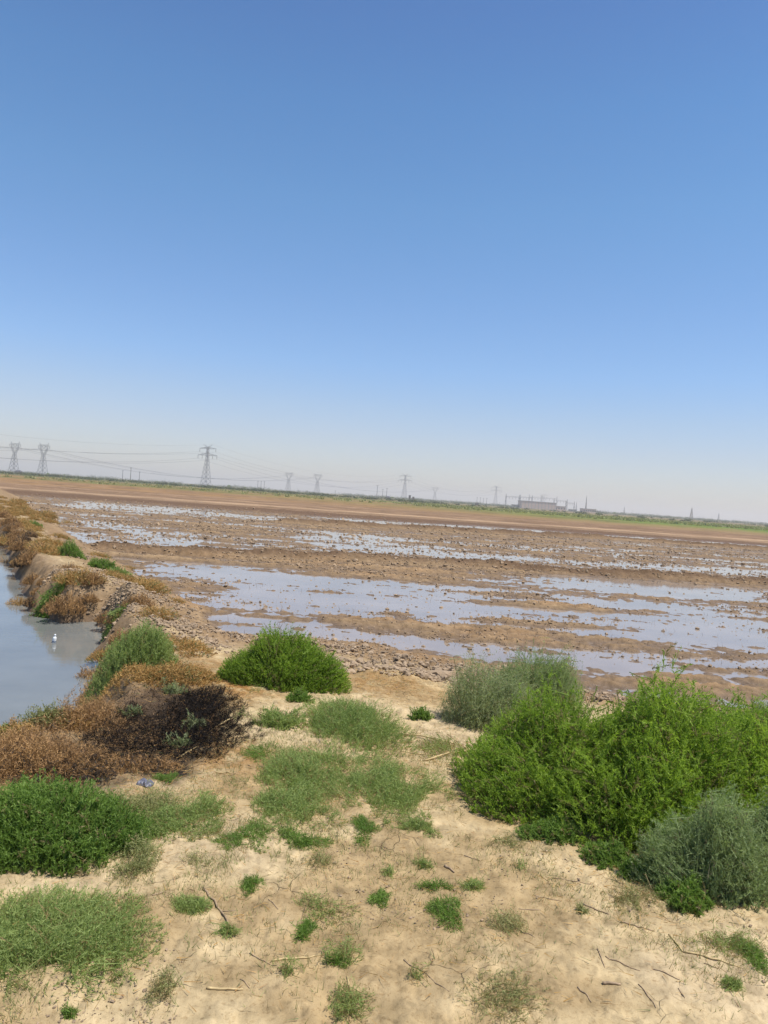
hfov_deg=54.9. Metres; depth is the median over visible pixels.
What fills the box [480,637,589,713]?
shrub
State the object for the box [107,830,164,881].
weed
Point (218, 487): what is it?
scrub
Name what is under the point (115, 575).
weed
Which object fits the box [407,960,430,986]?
tuft
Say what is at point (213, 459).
power cable
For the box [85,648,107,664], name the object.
weed
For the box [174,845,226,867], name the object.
tuft
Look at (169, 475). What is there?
power cable
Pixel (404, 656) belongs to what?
clod
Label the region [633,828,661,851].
weed
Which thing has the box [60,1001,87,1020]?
tuft
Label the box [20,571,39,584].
weed
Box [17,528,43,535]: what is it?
weed
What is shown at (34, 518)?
weed
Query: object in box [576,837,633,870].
weed
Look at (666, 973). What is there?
stick
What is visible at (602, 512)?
treeline
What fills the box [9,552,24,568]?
weed
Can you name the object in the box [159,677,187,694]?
sprig
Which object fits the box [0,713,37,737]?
weed
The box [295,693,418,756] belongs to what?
weed
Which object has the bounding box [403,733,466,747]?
stalk
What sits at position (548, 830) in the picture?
weed
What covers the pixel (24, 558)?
weed
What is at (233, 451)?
power cable
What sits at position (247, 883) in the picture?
tuft
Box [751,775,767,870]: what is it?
shrub
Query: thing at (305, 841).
weed
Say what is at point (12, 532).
weed
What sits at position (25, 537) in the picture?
weed
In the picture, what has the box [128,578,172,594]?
weed
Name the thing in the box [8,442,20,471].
power pylon
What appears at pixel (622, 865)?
weed
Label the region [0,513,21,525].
weed
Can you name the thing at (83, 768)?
shrub
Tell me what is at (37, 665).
pond water
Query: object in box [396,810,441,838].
weed
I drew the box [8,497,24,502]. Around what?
weed
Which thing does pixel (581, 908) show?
tuft
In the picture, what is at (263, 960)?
stick
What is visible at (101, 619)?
weed
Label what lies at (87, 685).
shrub
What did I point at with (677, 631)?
field water
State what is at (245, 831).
weed
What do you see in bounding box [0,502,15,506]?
weed
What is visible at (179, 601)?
weed
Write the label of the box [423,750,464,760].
stalk
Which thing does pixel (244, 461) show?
power cable
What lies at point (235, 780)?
tuft
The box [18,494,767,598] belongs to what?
mud clods
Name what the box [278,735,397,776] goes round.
weed
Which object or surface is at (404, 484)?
power pylon
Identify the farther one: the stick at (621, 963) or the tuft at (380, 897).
the tuft at (380, 897)
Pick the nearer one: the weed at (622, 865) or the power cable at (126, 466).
the weed at (622, 865)
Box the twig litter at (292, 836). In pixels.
[0,612,760,1023]
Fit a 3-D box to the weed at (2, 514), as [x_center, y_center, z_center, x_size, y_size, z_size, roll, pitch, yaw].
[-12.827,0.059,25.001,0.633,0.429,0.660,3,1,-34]
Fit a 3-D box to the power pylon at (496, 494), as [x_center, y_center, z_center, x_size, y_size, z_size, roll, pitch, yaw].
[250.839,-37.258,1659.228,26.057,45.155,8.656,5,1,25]
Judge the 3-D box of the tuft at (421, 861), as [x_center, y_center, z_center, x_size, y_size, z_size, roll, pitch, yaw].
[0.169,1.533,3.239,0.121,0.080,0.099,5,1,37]
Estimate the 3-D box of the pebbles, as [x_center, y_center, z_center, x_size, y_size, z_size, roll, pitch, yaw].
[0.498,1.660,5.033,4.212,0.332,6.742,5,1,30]
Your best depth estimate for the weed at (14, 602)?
11.38 m
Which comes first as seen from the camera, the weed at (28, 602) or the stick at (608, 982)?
the stick at (608, 982)
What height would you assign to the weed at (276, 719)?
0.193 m
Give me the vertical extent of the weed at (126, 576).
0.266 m
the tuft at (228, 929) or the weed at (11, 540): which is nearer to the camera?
the tuft at (228, 929)
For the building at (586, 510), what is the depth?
799.82 m
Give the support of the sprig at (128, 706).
on the ground at (574, 966)
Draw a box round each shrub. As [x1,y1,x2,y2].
[0,714,122,783]
[2,747,119,785]
[8,665,266,789]
[31,680,131,736]
[49,703,98,730]
[73,615,178,707]
[76,657,107,704]
[78,683,265,768]
[95,657,222,700]
[110,748,184,775]
[435,644,544,733]
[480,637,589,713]
[626,777,767,912]
[749,684,767,714]
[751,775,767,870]
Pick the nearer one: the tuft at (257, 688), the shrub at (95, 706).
the shrub at (95, 706)
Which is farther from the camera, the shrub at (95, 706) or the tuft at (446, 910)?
the shrub at (95, 706)
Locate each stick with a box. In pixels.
[202,887,235,926]
[206,986,242,989]
[249,953,278,966]
[403,959,448,990]
[444,865,454,872]
[602,981,620,984]
[605,956,639,970]
[621,921,654,931]
[638,984,655,1007]
[653,969,679,979]
[683,951,739,967]
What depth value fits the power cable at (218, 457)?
727.68 m
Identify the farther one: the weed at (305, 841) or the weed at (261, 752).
the weed at (261, 752)
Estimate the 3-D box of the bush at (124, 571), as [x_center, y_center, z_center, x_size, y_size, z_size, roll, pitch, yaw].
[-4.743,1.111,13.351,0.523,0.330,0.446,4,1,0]
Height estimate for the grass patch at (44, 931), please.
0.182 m
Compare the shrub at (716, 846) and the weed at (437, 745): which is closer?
the shrub at (716, 846)
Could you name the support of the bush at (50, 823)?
on the ground at (574, 966)
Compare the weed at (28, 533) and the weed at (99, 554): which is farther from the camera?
the weed at (28, 533)
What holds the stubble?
on the ground at (574, 966)
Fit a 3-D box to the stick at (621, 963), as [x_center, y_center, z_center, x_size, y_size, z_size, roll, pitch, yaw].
[0.839,1.588,2.602,0.125,0.012,0.008,5,1,38]
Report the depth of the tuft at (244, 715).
5.12 m
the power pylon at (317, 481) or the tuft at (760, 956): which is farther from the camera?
the power pylon at (317, 481)
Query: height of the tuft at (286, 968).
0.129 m
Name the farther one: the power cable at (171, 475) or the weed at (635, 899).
the power cable at (171, 475)
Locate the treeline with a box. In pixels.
[1,469,767,524]
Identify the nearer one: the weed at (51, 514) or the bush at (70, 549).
the bush at (70, 549)
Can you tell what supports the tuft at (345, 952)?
on the ground at (574, 966)
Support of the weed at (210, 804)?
on the ground at (574, 966)
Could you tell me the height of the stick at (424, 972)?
0.025 m
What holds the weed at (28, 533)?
on the ground at (574, 966)
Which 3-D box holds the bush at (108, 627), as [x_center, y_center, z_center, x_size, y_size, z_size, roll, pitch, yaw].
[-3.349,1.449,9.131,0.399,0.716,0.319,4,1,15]
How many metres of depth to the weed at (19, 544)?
15.87 m
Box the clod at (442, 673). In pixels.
[427,670,455,678]
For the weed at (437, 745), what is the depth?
4.77 m
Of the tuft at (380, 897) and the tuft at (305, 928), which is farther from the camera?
the tuft at (380, 897)
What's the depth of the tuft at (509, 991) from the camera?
2.36 m
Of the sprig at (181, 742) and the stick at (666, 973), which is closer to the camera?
the stick at (666, 973)
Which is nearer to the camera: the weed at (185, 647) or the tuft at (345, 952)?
the tuft at (345, 952)
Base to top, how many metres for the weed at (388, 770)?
0.238 m
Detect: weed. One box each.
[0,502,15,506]
[0,509,12,517]
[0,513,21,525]
[0,534,9,542]
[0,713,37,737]
[0,722,20,735]
[2,523,19,531]
[3,595,28,605]
[4,499,28,505]
[5,527,24,538]
[5,533,22,545]
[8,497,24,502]
[9,538,30,549]
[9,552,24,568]
[12,504,35,511]
[14,535,31,541]
[14,547,37,558]
[15,547,37,565]
[17,509,35,515]
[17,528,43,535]
[17,697,71,728]
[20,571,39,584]
[21,529,38,537]
[22,523,43,528]
[22,594,37,606]
[23,539,59,548]
[23,540,54,550]
[24,542,61,555]
[26,516,39,519]
[27,513,45,518]
[29,538,53,544]
[29,587,38,595]
[35,576,48,585]
[37,509,55,517]
[38,517,57,522]
[39,590,87,615]
[41,513,58,518]
[41,537,65,546]
[48,532,67,537]
[50,567,108,585]
[58,561,80,568]
[73,665,95,679]
[77,568,104,584]
[77,592,101,603]
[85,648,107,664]
[86,550,112,558]
[91,611,107,623]
[101,778,187,820]
[103,567,122,575]
[104,609,119,623]
[105,571,134,581]
[107,627,133,645]
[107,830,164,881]
[111,574,138,581]
[120,579,158,590]
[120,592,156,607]
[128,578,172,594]
[129,605,181,620]
[134,575,165,587]
[136,787,225,846]
[151,770,179,784]
[163,633,202,647]
[169,596,185,603]
[172,637,216,658]
[181,787,235,825]
[208,820,273,853]
[240,740,281,761]
[247,779,349,842]
[251,702,311,730]
[253,745,343,800]
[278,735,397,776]
[278,825,334,852]
[285,686,315,703]
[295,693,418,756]
[312,751,453,832]
[349,814,381,847]
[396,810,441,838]
[406,704,434,721]
[407,726,466,761]
[515,811,590,845]
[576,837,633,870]
[607,874,672,916]
[614,852,664,882]
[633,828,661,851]
[652,869,717,917]
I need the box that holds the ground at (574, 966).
[0,470,767,1023]
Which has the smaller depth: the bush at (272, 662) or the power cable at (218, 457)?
the bush at (272, 662)
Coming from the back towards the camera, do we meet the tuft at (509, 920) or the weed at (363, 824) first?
the weed at (363, 824)
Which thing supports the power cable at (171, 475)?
hanging from the power pylon at (14, 457)
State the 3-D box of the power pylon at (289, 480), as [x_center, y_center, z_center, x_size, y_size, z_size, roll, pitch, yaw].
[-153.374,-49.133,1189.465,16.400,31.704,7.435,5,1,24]
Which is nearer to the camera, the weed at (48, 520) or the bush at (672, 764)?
the bush at (672, 764)
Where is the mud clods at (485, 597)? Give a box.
[91,548,767,673]
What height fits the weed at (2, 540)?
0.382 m
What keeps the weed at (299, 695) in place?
on the ground at (574, 966)
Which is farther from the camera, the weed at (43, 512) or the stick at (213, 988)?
the weed at (43, 512)
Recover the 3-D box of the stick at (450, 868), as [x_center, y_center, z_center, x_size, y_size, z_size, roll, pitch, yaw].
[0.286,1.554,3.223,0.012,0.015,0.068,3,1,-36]
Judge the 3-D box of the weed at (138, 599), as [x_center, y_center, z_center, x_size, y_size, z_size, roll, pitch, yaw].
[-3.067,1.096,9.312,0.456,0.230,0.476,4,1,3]
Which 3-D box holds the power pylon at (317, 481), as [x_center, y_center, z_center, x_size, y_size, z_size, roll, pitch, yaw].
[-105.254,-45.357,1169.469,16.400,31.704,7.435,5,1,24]
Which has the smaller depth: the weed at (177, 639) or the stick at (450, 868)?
the stick at (450, 868)
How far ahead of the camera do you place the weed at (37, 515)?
27.86 m
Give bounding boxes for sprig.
[117,704,142,718]
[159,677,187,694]
[162,731,193,747]
[181,710,207,729]
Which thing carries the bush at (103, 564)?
on the ground at (574, 966)
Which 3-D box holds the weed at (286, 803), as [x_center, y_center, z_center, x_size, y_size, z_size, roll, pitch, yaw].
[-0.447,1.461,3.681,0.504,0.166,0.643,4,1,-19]
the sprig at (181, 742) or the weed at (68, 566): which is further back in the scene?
the weed at (68, 566)
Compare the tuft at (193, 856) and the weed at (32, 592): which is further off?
the weed at (32, 592)
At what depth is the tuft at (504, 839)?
3.46 m
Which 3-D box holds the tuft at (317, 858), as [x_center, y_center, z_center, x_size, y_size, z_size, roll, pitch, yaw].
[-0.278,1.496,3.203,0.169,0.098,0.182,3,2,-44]
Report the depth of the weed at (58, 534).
20.07 m
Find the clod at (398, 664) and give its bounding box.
[394,662,401,666]
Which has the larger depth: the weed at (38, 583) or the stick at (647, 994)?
the weed at (38, 583)
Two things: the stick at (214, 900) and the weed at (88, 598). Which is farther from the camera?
the weed at (88, 598)
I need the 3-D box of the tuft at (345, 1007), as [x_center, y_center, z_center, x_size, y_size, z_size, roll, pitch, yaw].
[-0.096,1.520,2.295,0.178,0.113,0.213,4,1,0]
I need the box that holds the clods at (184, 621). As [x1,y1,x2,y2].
[26,532,744,713]
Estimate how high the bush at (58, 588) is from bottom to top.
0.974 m
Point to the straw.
(286, 958)
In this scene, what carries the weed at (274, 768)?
on the ground at (574, 966)
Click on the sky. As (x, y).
(519, 247)
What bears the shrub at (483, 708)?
on the ground at (574, 966)
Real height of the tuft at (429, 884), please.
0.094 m
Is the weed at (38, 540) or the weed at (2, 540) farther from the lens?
the weed at (2, 540)
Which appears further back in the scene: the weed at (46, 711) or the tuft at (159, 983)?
the weed at (46, 711)
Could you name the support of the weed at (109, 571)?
on the ground at (574, 966)
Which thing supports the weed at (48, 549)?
on the ground at (574, 966)
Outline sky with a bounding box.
[0,0,767,522]
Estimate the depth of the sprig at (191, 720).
4.84 m
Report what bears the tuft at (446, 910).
on the ground at (574, 966)
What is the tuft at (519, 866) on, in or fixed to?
on the ground at (574, 966)
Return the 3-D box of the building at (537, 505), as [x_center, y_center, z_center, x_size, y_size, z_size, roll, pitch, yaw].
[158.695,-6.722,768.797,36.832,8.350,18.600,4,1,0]
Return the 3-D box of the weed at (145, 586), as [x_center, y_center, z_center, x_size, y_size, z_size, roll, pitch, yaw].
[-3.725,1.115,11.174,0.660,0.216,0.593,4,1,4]
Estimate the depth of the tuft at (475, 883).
3.07 m
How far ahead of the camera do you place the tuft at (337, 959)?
2.50 m
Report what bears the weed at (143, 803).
on the ground at (574, 966)
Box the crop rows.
[0,473,767,529]
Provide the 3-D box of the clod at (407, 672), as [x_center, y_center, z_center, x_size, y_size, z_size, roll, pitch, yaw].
[0.209,1.470,6.728,0.081,0.056,0.074,27,-9,24]
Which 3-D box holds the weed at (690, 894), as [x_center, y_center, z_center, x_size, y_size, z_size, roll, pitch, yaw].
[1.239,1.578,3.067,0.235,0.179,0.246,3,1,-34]
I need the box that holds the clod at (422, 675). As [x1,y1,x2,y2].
[414,672,428,678]
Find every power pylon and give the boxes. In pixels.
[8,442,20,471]
[37,443,49,473]
[198,445,216,485]
[285,473,291,489]
[314,474,321,491]
[398,473,411,497]
[493,485,499,504]
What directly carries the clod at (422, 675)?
on the ground at (574, 966)
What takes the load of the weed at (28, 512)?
on the ground at (574, 966)
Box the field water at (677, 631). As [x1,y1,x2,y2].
[24,496,767,707]
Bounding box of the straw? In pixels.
[272,952,321,961]
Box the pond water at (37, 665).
[0,545,101,725]
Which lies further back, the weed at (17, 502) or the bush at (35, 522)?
the weed at (17, 502)
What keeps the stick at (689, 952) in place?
on the ground at (574, 966)
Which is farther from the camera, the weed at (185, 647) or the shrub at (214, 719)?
the weed at (185, 647)
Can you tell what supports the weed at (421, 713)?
on the ground at (574, 966)
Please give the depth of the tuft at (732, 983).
2.52 m
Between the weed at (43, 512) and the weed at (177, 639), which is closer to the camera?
the weed at (177, 639)
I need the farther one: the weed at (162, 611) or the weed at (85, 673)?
the weed at (162, 611)
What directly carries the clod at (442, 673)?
on the ground at (574, 966)
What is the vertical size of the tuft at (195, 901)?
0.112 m
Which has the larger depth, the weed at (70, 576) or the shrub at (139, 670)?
the weed at (70, 576)
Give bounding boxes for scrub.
[0,470,767,526]
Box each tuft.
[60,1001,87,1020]
[138,960,187,1009]
[167,885,214,915]
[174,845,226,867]
[209,921,243,940]
[227,771,252,788]
[230,873,270,896]
[234,709,254,720]
[247,683,265,693]
[266,946,304,979]
[290,916,318,943]
[293,888,361,931]
[300,841,340,870]
[318,932,363,965]
[322,949,352,968]
[324,971,379,1023]
[365,887,392,907]
[380,863,396,878]
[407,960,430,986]
[412,853,433,869]
[413,875,455,892]
[421,893,465,932]
[445,786,457,800]
[454,961,550,1023]
[459,876,487,891]
[482,827,525,852]
[485,898,528,937]
[514,851,529,871]
[574,900,592,918]
[685,918,764,962]
[713,973,746,996]
[728,936,767,975]
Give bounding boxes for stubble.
[82,521,764,664]
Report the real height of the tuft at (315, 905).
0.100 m
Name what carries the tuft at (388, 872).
on the ground at (574, 966)
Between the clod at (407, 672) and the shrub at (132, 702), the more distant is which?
the clod at (407, 672)
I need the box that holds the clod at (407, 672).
[403,670,410,675]
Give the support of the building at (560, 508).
on the ground at (574, 966)
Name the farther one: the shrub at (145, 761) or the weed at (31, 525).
the weed at (31, 525)
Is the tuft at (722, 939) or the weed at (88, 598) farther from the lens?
the weed at (88, 598)
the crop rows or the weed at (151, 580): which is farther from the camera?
the crop rows
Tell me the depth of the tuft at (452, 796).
4.02 m
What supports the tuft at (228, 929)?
on the ground at (574, 966)
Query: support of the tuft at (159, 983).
on the ground at (574, 966)
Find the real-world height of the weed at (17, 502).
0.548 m
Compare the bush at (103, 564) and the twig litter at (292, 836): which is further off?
the bush at (103, 564)
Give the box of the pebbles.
[3,687,767,1023]
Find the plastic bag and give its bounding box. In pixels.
[136,778,153,786]
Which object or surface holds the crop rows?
on the ground at (574, 966)
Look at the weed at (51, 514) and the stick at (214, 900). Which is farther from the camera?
the weed at (51, 514)
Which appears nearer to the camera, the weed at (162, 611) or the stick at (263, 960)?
the stick at (263, 960)
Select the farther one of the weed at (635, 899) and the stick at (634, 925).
the weed at (635, 899)
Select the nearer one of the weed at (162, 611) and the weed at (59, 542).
the weed at (162, 611)
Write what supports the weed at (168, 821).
on the ground at (574, 966)
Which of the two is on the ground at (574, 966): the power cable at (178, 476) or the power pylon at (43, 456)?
the power pylon at (43, 456)
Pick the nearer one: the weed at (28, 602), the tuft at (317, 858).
the tuft at (317, 858)
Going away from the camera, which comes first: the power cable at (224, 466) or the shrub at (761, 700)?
the shrub at (761, 700)
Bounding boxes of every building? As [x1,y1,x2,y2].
[518,500,555,509]
[556,506,565,510]
[580,508,596,512]
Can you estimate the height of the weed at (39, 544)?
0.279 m
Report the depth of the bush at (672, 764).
3.75 m
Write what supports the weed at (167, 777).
on the ground at (574, 966)
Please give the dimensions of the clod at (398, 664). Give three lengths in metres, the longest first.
0.120 x 0.084 x 0.065 m
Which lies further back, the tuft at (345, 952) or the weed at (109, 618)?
the weed at (109, 618)
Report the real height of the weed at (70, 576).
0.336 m
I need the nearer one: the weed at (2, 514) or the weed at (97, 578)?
the weed at (97, 578)
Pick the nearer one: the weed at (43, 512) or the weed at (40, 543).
the weed at (40, 543)
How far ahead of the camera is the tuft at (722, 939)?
2.75 m
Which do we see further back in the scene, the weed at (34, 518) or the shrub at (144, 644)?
the weed at (34, 518)
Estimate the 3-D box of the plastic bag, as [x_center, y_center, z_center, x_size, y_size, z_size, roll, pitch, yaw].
[-1.251,1.412,3.874,0.091,0.029,0.066,4,1,0]
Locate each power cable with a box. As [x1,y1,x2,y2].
[0,446,540,500]
[0,448,431,491]
[1,447,421,491]
[2,447,537,499]
[4,447,413,491]
[5,458,509,501]
[8,435,538,496]
[9,458,517,501]
[16,449,321,480]
[20,449,313,480]
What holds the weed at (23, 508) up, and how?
on the ground at (574, 966)
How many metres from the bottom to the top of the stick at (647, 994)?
0.012 m
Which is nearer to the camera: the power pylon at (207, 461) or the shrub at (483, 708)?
the shrub at (483, 708)
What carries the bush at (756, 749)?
on the ground at (574, 966)
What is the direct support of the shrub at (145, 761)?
on the ground at (574, 966)
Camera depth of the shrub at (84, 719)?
4.73 m
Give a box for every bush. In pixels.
[0,767,157,876]
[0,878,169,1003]
[29,520,42,527]
[29,581,66,617]
[56,537,86,559]
[87,554,117,570]
[99,604,127,641]
[106,565,135,577]
[216,621,351,694]
[448,656,661,829]
[525,643,767,853]
[686,687,767,823]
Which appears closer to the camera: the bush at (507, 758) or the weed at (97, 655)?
the bush at (507, 758)
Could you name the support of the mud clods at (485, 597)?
on the ground at (574, 966)
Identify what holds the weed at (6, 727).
on the ground at (574, 966)
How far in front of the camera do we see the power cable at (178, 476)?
969.45 m
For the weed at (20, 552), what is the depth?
14.39 m
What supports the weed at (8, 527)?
on the ground at (574, 966)
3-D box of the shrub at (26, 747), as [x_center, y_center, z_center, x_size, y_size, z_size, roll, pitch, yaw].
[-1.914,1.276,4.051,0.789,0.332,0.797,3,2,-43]
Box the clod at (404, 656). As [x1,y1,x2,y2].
[401,653,407,659]
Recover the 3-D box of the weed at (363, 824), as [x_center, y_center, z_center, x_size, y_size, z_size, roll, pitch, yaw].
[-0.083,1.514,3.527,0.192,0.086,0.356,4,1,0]
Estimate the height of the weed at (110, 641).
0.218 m
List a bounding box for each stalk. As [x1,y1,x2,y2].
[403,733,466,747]
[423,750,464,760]
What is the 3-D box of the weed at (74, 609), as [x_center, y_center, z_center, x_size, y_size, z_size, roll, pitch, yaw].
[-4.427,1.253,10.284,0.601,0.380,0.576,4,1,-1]
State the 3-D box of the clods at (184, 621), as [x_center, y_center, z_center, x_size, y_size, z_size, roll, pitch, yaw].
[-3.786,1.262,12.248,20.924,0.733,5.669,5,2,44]
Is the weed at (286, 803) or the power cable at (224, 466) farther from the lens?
the power cable at (224, 466)

